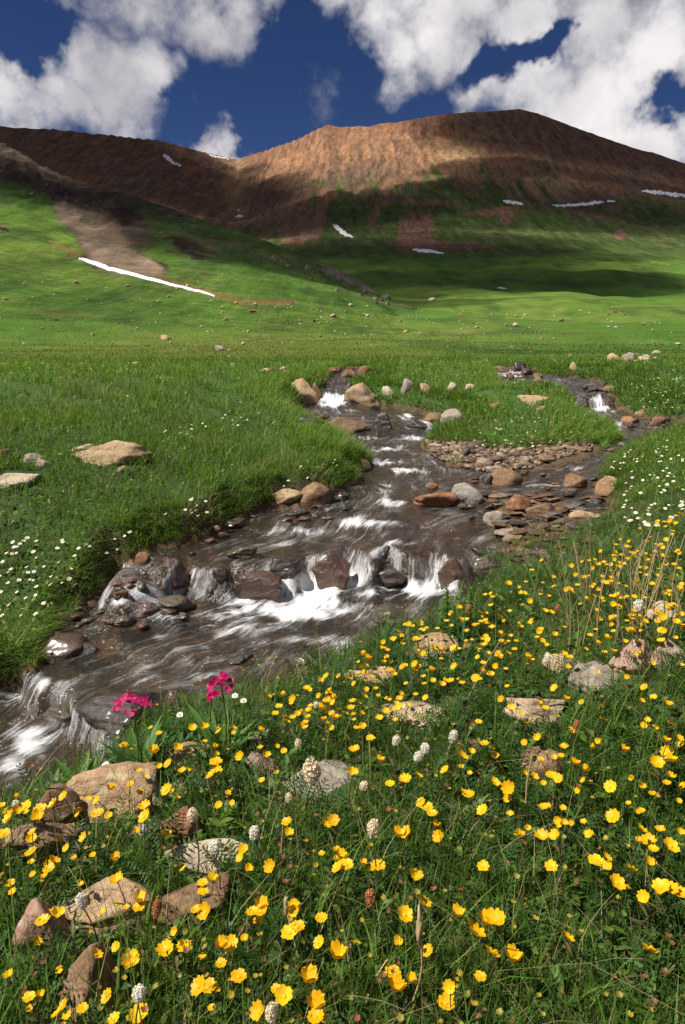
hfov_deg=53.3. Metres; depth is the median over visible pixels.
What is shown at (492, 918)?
yellow flower
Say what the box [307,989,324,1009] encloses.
yellow flower
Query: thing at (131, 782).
yellow flower
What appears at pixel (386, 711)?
yellow flower
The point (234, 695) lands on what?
white flower
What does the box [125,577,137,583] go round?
cobble
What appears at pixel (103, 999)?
yellow flower
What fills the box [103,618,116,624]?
cobble
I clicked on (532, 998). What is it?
bank grass
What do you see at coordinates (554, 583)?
dry grass stalk
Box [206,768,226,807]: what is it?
yellow flower
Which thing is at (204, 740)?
yellow flower
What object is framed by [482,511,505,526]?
stone
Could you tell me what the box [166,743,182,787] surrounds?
yellow flower
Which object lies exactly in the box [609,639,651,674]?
boulder
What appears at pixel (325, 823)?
yellow flower
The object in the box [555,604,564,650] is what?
flower spike
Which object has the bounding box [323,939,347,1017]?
yellow flower
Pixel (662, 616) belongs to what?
yellow flower
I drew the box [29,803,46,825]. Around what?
yellow flower
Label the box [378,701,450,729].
rock
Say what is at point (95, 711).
rock
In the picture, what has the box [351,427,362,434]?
cobble
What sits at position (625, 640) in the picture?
yellow flower
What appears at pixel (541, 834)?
yellow flower
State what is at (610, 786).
yellow flower
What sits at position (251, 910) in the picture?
yellow flower
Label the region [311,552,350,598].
rock
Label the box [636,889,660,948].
yellow flower
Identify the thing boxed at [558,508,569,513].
cobble
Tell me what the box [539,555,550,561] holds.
cobble
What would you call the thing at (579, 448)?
stone
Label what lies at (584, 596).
dry grass stalk
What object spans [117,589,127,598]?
cobble
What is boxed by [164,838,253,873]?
slab
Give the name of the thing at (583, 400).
rock
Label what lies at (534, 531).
cobble
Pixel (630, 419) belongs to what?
stone
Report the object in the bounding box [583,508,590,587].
dry grass stalk
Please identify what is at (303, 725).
yellow flower
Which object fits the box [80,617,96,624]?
stone
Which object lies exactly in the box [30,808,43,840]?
yellow flower
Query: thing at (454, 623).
upright leafy plant
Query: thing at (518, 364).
cobble
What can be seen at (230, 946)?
yellow flower
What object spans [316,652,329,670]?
rock
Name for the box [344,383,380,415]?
boulder
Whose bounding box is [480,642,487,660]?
yellow flower
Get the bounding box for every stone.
[0,448,11,456]
[23,453,43,462]
[35,458,51,468]
[75,642,98,654]
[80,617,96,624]
[106,615,134,627]
[116,465,127,471]
[132,581,149,599]
[135,551,148,568]
[210,566,229,587]
[213,525,220,531]
[225,517,245,532]
[225,546,257,561]
[225,653,252,663]
[242,752,278,779]
[249,729,274,745]
[272,488,302,503]
[299,482,331,509]
[300,416,323,425]
[335,492,349,504]
[344,670,365,682]
[360,459,371,471]
[366,666,401,684]
[373,545,392,565]
[420,383,429,392]
[424,412,440,425]
[426,482,437,492]
[448,382,456,390]
[456,738,480,753]
[469,545,496,556]
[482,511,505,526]
[483,474,492,487]
[486,402,500,408]
[505,494,532,509]
[525,503,553,515]
[534,454,555,460]
[566,446,587,451]
[570,362,577,370]
[604,448,618,452]
[620,416,634,424]
[633,409,645,417]
[645,601,677,620]
[648,416,666,429]
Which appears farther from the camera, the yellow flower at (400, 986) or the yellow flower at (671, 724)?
the yellow flower at (671, 724)
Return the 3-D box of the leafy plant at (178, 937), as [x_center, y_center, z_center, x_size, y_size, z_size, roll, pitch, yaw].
[-0.244,0.875,1.324,0.168,0.074,0.195,-6,15,-24]
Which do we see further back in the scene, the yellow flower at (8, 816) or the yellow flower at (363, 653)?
the yellow flower at (363, 653)
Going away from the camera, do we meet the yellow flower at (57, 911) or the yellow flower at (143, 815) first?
the yellow flower at (57, 911)
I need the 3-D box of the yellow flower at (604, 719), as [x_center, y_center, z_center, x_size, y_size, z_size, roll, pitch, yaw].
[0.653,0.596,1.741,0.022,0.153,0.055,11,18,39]
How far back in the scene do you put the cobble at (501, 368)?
16.08 m
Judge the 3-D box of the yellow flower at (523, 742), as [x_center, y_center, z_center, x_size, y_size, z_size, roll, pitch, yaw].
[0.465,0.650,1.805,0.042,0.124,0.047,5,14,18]
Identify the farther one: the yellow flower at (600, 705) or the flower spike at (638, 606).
the flower spike at (638, 606)
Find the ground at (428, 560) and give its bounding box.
[0,360,684,1023]
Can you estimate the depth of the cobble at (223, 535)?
5.17 m
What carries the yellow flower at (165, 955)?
on the ground at (428, 560)
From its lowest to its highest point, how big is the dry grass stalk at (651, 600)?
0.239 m
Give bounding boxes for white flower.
[176,712,182,731]
[232,693,237,708]
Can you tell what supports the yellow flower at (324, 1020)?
on the ground at (428, 560)
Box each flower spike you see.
[11,800,24,824]
[74,892,98,941]
[131,983,146,1023]
[151,898,168,982]
[187,807,211,878]
[208,840,229,889]
[249,825,267,890]
[265,1001,277,1023]
[273,792,291,840]
[294,738,302,797]
[294,757,321,831]
[313,701,329,759]
[358,781,367,842]
[365,888,377,967]
[366,819,379,914]
[389,735,400,800]
[413,751,426,790]
[421,743,442,819]
[443,730,457,782]
[465,604,475,640]
[535,652,550,706]
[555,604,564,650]
[567,719,580,762]
[632,599,643,634]
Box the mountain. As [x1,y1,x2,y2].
[0,109,684,264]
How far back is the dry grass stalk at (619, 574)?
2.46 m
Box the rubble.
[0,280,678,355]
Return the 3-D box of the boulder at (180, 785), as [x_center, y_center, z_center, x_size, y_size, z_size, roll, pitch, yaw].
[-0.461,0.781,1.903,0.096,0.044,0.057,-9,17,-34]
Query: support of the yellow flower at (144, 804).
on the ground at (428, 560)
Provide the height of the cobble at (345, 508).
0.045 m
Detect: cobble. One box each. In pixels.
[46,657,55,663]
[70,606,83,611]
[70,613,81,620]
[87,600,98,607]
[97,610,105,614]
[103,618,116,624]
[111,580,122,586]
[112,593,120,598]
[114,586,124,591]
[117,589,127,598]
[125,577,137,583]
[127,584,135,589]
[136,622,149,629]
[139,570,147,575]
[160,608,176,615]
[178,612,189,619]
[205,539,215,542]
[220,532,229,539]
[280,517,290,521]
[285,512,299,515]
[294,508,309,514]
[298,516,310,521]
[321,515,332,519]
[322,414,329,418]
[331,496,338,502]
[342,506,352,510]
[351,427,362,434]
[459,504,468,509]
[466,500,475,504]
[478,509,486,515]
[485,503,496,509]
[486,498,501,506]
[488,493,508,498]
[491,520,506,526]
[494,366,508,371]
[495,545,512,553]
[497,519,509,523]
[502,533,522,541]
[506,538,518,543]
[507,528,527,534]
[507,542,529,550]
[508,512,522,515]
[510,522,526,525]
[513,508,524,510]
[514,361,525,371]
[515,552,528,556]
[516,546,529,552]
[520,470,528,474]
[523,369,532,377]
[523,493,535,496]
[523,556,532,562]
[525,519,537,522]
[525,528,545,534]
[526,515,546,520]
[527,550,546,555]
[531,493,553,499]
[532,522,552,528]
[532,544,550,550]
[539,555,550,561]
[541,497,559,502]
[542,538,561,543]
[544,486,552,490]
[546,511,562,516]
[546,515,559,519]
[546,527,562,531]
[548,498,561,501]
[549,533,562,537]
[552,518,566,524]
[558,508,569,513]
[559,488,576,493]
[563,490,578,494]
[563,522,577,528]
[564,493,573,497]
[564,505,586,510]
[567,503,581,508]
[580,539,597,544]
[584,498,601,505]
[588,495,601,499]
[589,476,597,480]
[590,387,598,392]
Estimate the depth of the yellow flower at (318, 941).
1.28 m
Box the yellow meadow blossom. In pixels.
[15,355,474,417]
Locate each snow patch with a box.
[79,258,214,296]
[163,154,174,163]
[333,224,352,237]
[412,249,443,253]
[503,200,522,204]
[552,200,603,207]
[641,189,684,196]
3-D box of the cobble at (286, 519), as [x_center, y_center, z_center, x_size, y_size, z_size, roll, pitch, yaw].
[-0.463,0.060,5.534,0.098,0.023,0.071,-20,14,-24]
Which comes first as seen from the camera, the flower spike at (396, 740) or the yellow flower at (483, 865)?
the yellow flower at (483, 865)
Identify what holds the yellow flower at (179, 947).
on the ground at (428, 560)
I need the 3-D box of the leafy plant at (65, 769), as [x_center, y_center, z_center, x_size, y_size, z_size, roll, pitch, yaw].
[-0.750,0.772,1.957,0.199,0.082,0.227,0,14,0]
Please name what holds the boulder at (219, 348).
on the meadow
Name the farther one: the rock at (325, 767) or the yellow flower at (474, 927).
the rock at (325, 767)
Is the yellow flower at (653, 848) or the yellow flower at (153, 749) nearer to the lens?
the yellow flower at (653, 848)
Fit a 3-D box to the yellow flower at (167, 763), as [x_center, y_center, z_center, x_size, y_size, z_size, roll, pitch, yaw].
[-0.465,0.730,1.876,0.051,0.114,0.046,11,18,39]
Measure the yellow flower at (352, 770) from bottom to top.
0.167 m
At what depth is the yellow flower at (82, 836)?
1.57 m
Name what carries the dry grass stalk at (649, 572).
on the ground at (428, 560)
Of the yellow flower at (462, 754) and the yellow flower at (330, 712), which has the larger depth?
the yellow flower at (330, 712)
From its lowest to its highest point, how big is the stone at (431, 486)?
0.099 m
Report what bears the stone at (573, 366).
on the ground at (428, 560)
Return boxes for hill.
[0,143,417,334]
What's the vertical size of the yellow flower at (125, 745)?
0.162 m
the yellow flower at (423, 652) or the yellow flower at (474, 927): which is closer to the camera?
the yellow flower at (474, 927)
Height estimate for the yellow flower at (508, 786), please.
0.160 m
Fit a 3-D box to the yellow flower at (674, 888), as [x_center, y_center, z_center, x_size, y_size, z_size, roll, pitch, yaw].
[0.603,0.782,1.327,0.080,0.162,0.034,10,17,36]
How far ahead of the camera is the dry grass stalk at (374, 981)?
1.25 m
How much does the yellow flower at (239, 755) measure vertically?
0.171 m
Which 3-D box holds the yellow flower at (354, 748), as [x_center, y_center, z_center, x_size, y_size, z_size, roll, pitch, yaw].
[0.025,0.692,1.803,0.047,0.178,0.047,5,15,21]
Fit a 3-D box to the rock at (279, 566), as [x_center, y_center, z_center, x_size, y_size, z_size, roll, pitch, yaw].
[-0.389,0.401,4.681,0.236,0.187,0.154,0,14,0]
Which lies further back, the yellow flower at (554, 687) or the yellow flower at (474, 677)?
the yellow flower at (474, 677)
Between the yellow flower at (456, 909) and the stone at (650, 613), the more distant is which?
the stone at (650, 613)
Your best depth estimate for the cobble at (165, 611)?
4.18 m
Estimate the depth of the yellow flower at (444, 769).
1.67 m
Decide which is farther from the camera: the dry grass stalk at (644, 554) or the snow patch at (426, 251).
the snow patch at (426, 251)
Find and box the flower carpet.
[0,514,684,1019]
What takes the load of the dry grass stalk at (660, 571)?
on the ground at (428, 560)
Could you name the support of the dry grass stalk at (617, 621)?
on the ground at (428, 560)
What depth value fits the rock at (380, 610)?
4.12 m
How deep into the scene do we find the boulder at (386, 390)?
11.86 m
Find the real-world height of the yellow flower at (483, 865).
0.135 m
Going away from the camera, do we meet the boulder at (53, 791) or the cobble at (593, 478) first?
the boulder at (53, 791)
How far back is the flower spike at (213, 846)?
1.48 m
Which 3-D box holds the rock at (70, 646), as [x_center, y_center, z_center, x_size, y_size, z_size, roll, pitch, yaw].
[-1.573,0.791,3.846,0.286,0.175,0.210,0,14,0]
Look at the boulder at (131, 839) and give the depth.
1.71 m
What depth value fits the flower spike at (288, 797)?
1.62 m
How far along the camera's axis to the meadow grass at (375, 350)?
59.59 m
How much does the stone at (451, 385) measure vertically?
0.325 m
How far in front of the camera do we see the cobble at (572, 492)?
6.05 m
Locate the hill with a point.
(48, 238)
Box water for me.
[0,366,677,790]
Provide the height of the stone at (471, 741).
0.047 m
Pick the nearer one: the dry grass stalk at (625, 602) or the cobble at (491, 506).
the dry grass stalk at (625, 602)
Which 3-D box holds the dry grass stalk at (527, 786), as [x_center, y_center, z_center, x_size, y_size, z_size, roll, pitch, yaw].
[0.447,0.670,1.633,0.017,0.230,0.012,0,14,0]
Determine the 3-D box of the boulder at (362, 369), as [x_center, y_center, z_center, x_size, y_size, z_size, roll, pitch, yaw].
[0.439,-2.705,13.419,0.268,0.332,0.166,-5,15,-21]
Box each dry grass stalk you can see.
[94,730,100,755]
[283,897,301,969]
[365,959,387,1015]
[406,900,422,1017]
[466,640,500,702]
[525,750,533,823]
[538,550,566,616]
[542,558,574,632]
[556,552,593,619]
[557,578,569,647]
[559,542,567,622]
[564,580,593,630]
[567,540,593,596]
[568,589,570,649]
[573,606,578,655]
[574,543,581,604]
[576,550,583,596]
[580,595,596,656]
[582,544,587,609]
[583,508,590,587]
[584,563,586,622]
[596,572,603,652]
[598,567,607,620]
[607,537,647,594]
[609,562,638,638]
[609,565,618,640]
[611,508,629,577]
[611,544,624,611]
[613,539,620,602]
[614,603,617,645]
[619,540,643,619]
[629,550,655,624]
[630,559,633,638]
[632,549,641,594]
[636,529,650,590]
[636,554,640,636]
[636,573,663,637]
[639,517,644,595]
[641,543,658,598]
[645,532,658,613]
[647,594,658,646]
[648,534,673,609]
[651,529,671,620]
[663,552,680,640]
[668,600,679,639]
[670,583,683,633]
[671,535,684,613]
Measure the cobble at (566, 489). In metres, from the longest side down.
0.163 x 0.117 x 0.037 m
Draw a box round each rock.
[0,473,41,488]
[41,632,88,662]
[45,703,79,722]
[72,440,152,465]
[76,691,166,740]
[131,601,159,620]
[159,594,196,616]
[162,689,192,715]
[163,557,186,592]
[163,741,205,774]
[232,578,246,612]
[238,570,282,608]
[269,558,302,578]
[282,759,360,802]
[284,652,315,667]
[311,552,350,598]
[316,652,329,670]
[328,417,367,438]
[344,382,354,408]
[369,603,410,633]
[373,412,393,436]
[374,566,409,595]
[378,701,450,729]
[398,419,427,436]
[401,379,413,393]
[412,492,458,510]
[412,632,470,658]
[437,556,467,595]
[451,482,483,504]
[472,556,500,580]
[491,467,522,492]
[517,395,549,405]
[564,473,587,495]
[568,510,600,520]
[575,395,589,410]
[594,475,615,501]
[601,385,613,391]
[607,353,622,362]
[621,353,634,360]
[649,640,684,674]
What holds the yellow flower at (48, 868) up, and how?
on the ground at (428, 560)
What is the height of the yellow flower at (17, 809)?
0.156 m
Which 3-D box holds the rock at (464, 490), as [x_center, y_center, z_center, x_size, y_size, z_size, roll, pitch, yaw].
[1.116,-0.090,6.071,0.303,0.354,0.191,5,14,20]
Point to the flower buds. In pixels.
(382, 975)
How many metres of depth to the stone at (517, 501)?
5.65 m
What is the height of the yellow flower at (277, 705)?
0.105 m
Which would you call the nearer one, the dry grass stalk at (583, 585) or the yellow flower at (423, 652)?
the yellow flower at (423, 652)
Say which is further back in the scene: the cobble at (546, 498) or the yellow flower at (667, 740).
the cobble at (546, 498)
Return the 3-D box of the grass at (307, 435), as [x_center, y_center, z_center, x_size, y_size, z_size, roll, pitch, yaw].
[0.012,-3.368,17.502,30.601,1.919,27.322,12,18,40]
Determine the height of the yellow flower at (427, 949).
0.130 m
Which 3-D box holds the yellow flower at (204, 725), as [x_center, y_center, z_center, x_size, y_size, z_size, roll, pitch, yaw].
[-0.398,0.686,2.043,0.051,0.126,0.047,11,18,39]
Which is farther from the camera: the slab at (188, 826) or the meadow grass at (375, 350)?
the meadow grass at (375, 350)
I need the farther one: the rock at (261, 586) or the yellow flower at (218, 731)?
the rock at (261, 586)
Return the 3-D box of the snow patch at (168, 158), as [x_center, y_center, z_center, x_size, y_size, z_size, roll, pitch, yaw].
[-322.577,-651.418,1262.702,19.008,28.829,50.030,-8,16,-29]
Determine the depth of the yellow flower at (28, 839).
1.56 m
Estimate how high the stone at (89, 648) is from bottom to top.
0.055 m
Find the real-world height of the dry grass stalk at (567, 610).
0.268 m
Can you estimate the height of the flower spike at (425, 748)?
0.225 m
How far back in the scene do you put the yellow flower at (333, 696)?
2.07 m
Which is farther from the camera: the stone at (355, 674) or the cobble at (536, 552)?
the cobble at (536, 552)
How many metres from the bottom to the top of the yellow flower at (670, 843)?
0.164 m
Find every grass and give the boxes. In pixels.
[0,318,684,361]
[0,351,684,680]
[0,478,684,1023]
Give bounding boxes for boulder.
[12,898,75,967]
[38,783,83,823]
[54,942,131,1023]
[63,875,161,934]
[66,761,157,823]
[127,822,159,845]
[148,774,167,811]
[161,335,170,339]
[167,782,188,798]
[215,345,226,350]
[291,378,318,410]
[312,382,322,404]
[328,368,339,375]
[341,369,355,382]
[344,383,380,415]
[358,366,370,375]
[382,386,392,398]
[502,698,566,726]
[517,746,566,784]
[541,653,578,673]
[568,661,619,696]
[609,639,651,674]
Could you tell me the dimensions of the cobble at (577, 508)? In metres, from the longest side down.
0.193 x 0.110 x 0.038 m
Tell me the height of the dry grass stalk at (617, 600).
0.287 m
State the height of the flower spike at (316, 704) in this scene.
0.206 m
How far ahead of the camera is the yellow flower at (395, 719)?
1.92 m
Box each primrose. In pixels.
[100,691,170,763]
[182,689,241,752]
[195,671,259,762]
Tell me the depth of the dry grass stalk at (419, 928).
1.20 m
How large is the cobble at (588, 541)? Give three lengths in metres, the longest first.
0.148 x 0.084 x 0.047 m
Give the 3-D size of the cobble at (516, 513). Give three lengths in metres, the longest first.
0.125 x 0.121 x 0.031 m
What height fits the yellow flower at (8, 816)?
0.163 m
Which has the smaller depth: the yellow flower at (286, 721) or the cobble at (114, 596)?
the yellow flower at (286, 721)
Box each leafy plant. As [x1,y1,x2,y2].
[45,751,114,790]
[100,738,124,762]
[121,718,190,758]
[144,720,203,757]
[169,900,260,1011]
[215,928,313,991]
[349,834,423,903]
[357,613,395,639]
[440,583,451,632]
[442,613,486,660]
[447,603,458,637]
[464,586,474,628]
[486,587,499,624]
[552,960,659,1023]
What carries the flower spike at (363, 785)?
on the ground at (428, 560)
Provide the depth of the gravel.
7.59 m
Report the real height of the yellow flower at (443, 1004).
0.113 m
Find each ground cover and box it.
[0,487,684,1023]
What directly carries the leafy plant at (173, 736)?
on the ground at (428, 560)
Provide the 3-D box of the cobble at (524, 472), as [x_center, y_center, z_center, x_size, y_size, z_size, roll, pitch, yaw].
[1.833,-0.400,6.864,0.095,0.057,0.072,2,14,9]
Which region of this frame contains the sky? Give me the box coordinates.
[0,0,684,162]
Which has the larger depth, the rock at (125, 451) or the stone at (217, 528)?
the rock at (125, 451)
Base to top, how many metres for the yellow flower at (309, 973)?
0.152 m
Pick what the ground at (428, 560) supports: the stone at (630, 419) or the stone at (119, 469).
the stone at (119, 469)
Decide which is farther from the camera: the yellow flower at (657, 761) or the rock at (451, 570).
the rock at (451, 570)
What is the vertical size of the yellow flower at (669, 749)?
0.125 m
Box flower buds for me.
[0,489,684,1023]
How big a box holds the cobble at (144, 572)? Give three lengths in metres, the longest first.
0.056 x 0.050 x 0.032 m
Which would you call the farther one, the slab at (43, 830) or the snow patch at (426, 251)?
the snow patch at (426, 251)
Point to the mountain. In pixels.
(447, 184)
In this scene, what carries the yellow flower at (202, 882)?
on the ground at (428, 560)
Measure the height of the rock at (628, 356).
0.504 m
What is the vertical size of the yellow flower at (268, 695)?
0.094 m
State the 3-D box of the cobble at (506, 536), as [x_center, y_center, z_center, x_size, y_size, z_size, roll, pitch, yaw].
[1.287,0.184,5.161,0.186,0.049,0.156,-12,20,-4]
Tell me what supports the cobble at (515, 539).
in the water
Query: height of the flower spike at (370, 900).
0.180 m
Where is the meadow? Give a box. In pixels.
[0,256,684,486]
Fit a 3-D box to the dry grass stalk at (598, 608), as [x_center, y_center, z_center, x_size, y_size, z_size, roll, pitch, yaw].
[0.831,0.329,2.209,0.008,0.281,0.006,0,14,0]
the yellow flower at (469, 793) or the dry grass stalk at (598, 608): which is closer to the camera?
the yellow flower at (469, 793)
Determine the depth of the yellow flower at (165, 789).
1.66 m
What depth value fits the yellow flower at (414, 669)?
2.16 m
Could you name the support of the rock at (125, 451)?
on the ground at (428, 560)
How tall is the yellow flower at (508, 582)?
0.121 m
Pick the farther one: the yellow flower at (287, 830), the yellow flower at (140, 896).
the yellow flower at (287, 830)
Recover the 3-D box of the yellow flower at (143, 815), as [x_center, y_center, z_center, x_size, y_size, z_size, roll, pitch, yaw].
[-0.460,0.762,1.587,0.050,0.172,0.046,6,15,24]
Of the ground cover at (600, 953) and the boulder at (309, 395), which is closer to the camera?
the ground cover at (600, 953)
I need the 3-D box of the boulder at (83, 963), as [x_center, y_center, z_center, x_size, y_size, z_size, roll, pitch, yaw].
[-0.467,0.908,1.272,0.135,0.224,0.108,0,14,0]
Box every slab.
[2,822,90,862]
[70,444,92,451]
[155,805,203,847]
[161,871,235,929]
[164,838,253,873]
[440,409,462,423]
[493,528,523,535]
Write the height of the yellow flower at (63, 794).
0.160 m
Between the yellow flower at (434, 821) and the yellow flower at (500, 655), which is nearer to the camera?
the yellow flower at (434, 821)
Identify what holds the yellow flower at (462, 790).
on the ground at (428, 560)
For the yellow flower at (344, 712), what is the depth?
2.04 m
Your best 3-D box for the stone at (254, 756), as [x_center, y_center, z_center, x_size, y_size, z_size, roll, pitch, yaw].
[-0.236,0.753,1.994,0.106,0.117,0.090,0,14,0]
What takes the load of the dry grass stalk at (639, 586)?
on the ground at (428, 560)
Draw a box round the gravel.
[424,434,597,472]
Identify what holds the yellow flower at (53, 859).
on the ground at (428, 560)
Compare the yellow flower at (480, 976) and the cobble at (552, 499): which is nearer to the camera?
the yellow flower at (480, 976)
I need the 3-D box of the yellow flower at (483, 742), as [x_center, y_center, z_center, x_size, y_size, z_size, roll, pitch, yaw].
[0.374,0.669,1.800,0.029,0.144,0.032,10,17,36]
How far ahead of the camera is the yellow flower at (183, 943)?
1.28 m
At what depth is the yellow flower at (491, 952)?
1.23 m
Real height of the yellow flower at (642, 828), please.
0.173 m
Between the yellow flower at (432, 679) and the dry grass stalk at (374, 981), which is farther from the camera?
the yellow flower at (432, 679)
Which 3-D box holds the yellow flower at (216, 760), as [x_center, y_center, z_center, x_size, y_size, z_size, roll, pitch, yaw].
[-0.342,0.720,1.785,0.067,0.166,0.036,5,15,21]
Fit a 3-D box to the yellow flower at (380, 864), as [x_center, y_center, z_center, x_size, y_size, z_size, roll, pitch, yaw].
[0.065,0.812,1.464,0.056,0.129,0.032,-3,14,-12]
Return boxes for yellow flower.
[0,828,9,869]
[2,809,17,867]
[8,805,21,858]
[16,846,36,901]
[19,799,36,823]
[19,828,35,880]
[20,833,36,880]
[22,991,41,1023]
[23,990,37,1023]
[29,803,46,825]
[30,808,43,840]
[34,913,61,971]
[42,798,55,825]
[42,863,54,901]
[49,854,70,913]
[52,906,82,957]
[57,998,73,1023]
[59,790,83,831]
[72,831,85,874]
[78,947,102,1012]
[79,807,103,834]
[85,988,110,1023]
[106,1011,119,1023]
[108,871,135,943]
[121,950,152,986]
[122,742,128,761]
[122,890,145,940]
[125,1002,148,1023]
[126,780,136,821]
[132,901,146,966]
[133,809,148,855]
[137,799,150,850]
[144,744,158,762]
[153,783,170,823]
[155,730,166,756]
[155,938,190,994]
[158,940,173,983]
[164,758,183,782]
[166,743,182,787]
[166,938,190,977]
[180,939,190,997]
[182,975,204,1023]
[188,723,204,750]
[188,739,207,756]
[191,901,209,948]
[197,878,207,934]
[197,886,208,935]
[199,870,218,895]
[200,722,212,754]
[202,977,227,1015]
[204,756,222,807]
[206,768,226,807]
[210,727,220,756]
[212,764,222,793]
[215,934,233,996]
[218,724,236,761]
[224,934,238,989]
[225,968,246,1014]
[229,751,242,786]
[229,843,247,891]
[239,903,266,949]
[246,905,259,951]
[249,999,263,1023]
[255,895,267,946]
[262,750,274,782]
[262,984,292,1019]
[263,858,282,905]
[267,692,272,717]
[271,923,296,966]
[272,711,280,734]
[272,816,290,854]
[275,703,284,735]
[279,691,285,707]
[280,920,304,984]
[280,963,317,1018]
[283,718,294,748]
[285,826,293,858]
[288,695,295,718]
[288,899,303,942]
[288,904,313,944]
[292,722,307,738]
[293,710,300,733]
[301,935,323,964]
[302,685,309,706]
[304,707,312,728]
[305,714,310,740]
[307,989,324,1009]
[307,1008,323,1023]
[315,912,332,960]
[317,848,347,903]
[318,702,328,735]
[319,858,353,921]
[319,1011,326,1023]
[322,673,334,704]
[322,698,330,726]
[322,819,339,861]
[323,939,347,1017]
[327,814,339,861]
[328,710,335,737]
[328,724,339,760]
[330,693,336,725]
[332,860,344,926]
[342,710,354,745]
[342,744,359,799]
[343,725,359,759]
[346,704,353,729]
[348,698,355,724]
[348,766,358,819]
[348,863,374,897]
[358,722,366,742]
[360,650,366,678]
[361,754,385,792]
[364,859,385,906]
[365,654,372,681]
[366,734,375,784]
[366,734,383,779]
[374,714,382,749]
[375,964,400,1013]
[379,780,394,823]
[382,709,391,742]
[387,667,393,691]
[389,905,412,970]
[389,972,406,1018]
[391,717,397,760]
[392,700,398,722]
[393,825,408,879]
[395,695,402,724]
[396,703,402,737]
[397,797,424,825]
[398,773,410,810]
[399,663,408,689]
[400,825,409,875]
[410,868,423,911]
[411,660,417,691]
[412,667,422,699]
[412,771,422,816]
[412,894,431,926]
[419,801,434,848]
[420,650,425,674]
[421,818,440,864]
[421,992,455,1023]
[423,943,437,1007]
[424,829,442,886]
[426,809,439,857]
[429,665,436,697]
[429,677,435,702]
[435,765,447,813]
[438,646,446,678]
[439,681,446,713]
[440,918,485,968]
[442,979,458,1023]
[443,786,466,828]
[447,678,453,708]
[449,644,460,677]
[450,662,456,698]
[450,789,474,839]
[452,903,467,966]
[456,604,461,628]
[458,748,468,800]
[459,970,485,1010]
[463,673,478,714]
[466,859,488,892]
[470,908,490,968]
[474,804,486,851]
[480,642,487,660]
[480,740,490,786]
[484,636,490,664]
[485,907,509,981]
[485,944,501,1007]
[488,671,494,703]
[494,650,500,678]
[496,653,503,676]
[501,780,523,819]
[503,580,511,605]
[505,943,523,1010]
[507,704,519,749]
[512,739,526,777]
[525,653,532,689]
[533,733,541,750]
[534,828,549,859]
[538,638,545,664]
[538,684,557,727]
[538,771,555,807]
[542,705,559,742]
[544,859,560,915]
[545,773,562,816]
[549,828,571,889]
[559,757,580,805]
[563,931,585,977]
[588,853,605,920]
[591,717,606,755]
[594,634,611,663]
[598,703,603,742]
[600,780,616,834]
[604,808,619,876]
[606,639,628,680]
[610,873,625,927]
[611,665,621,696]
[619,596,624,622]
[623,942,658,1006]
[625,822,647,896]
[629,881,679,934]
[632,694,656,745]
[635,640,646,682]
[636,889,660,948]
[638,745,673,777]
[638,886,684,948]
[640,683,647,716]
[641,832,656,878]
[646,752,678,790]
[647,844,659,897]
[648,612,666,650]
[650,755,670,805]
[651,878,677,947]
[653,721,675,754]
[653,735,670,798]
[653,837,679,903]
[657,638,668,670]
[665,734,683,777]
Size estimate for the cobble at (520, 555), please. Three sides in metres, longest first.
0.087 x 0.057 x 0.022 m
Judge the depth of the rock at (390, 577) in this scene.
4.74 m
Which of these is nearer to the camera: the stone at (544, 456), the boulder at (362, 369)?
the stone at (544, 456)
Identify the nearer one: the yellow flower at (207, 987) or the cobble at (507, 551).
the yellow flower at (207, 987)
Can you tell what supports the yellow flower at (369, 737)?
on the ground at (428, 560)
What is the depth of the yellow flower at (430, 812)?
1.54 m
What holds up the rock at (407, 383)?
on the ground at (428, 560)
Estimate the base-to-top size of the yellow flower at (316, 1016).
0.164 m
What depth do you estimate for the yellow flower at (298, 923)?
1.30 m
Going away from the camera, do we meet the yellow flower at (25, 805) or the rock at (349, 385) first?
the yellow flower at (25, 805)
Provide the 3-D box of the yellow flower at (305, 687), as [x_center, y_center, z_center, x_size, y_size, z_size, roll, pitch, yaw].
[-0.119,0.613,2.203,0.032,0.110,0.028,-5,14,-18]
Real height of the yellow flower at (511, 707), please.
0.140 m
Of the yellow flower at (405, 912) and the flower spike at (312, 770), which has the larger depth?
the flower spike at (312, 770)
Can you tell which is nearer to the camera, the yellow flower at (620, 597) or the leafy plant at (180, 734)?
the leafy plant at (180, 734)
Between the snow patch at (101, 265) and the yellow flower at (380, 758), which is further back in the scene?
the snow patch at (101, 265)
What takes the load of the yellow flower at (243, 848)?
on the ground at (428, 560)
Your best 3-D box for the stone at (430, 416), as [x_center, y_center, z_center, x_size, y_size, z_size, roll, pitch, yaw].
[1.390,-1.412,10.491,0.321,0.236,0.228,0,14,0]
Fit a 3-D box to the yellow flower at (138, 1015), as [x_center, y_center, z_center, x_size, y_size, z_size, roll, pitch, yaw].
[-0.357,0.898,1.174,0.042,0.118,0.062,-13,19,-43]
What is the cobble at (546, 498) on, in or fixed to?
in the water
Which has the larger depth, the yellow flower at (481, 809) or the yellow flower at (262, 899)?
the yellow flower at (481, 809)
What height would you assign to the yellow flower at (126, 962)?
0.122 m
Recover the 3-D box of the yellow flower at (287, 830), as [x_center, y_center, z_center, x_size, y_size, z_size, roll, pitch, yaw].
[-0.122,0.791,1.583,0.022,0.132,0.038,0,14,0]
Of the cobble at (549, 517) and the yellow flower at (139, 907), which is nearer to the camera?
the yellow flower at (139, 907)
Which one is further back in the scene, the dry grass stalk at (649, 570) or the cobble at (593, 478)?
the cobble at (593, 478)

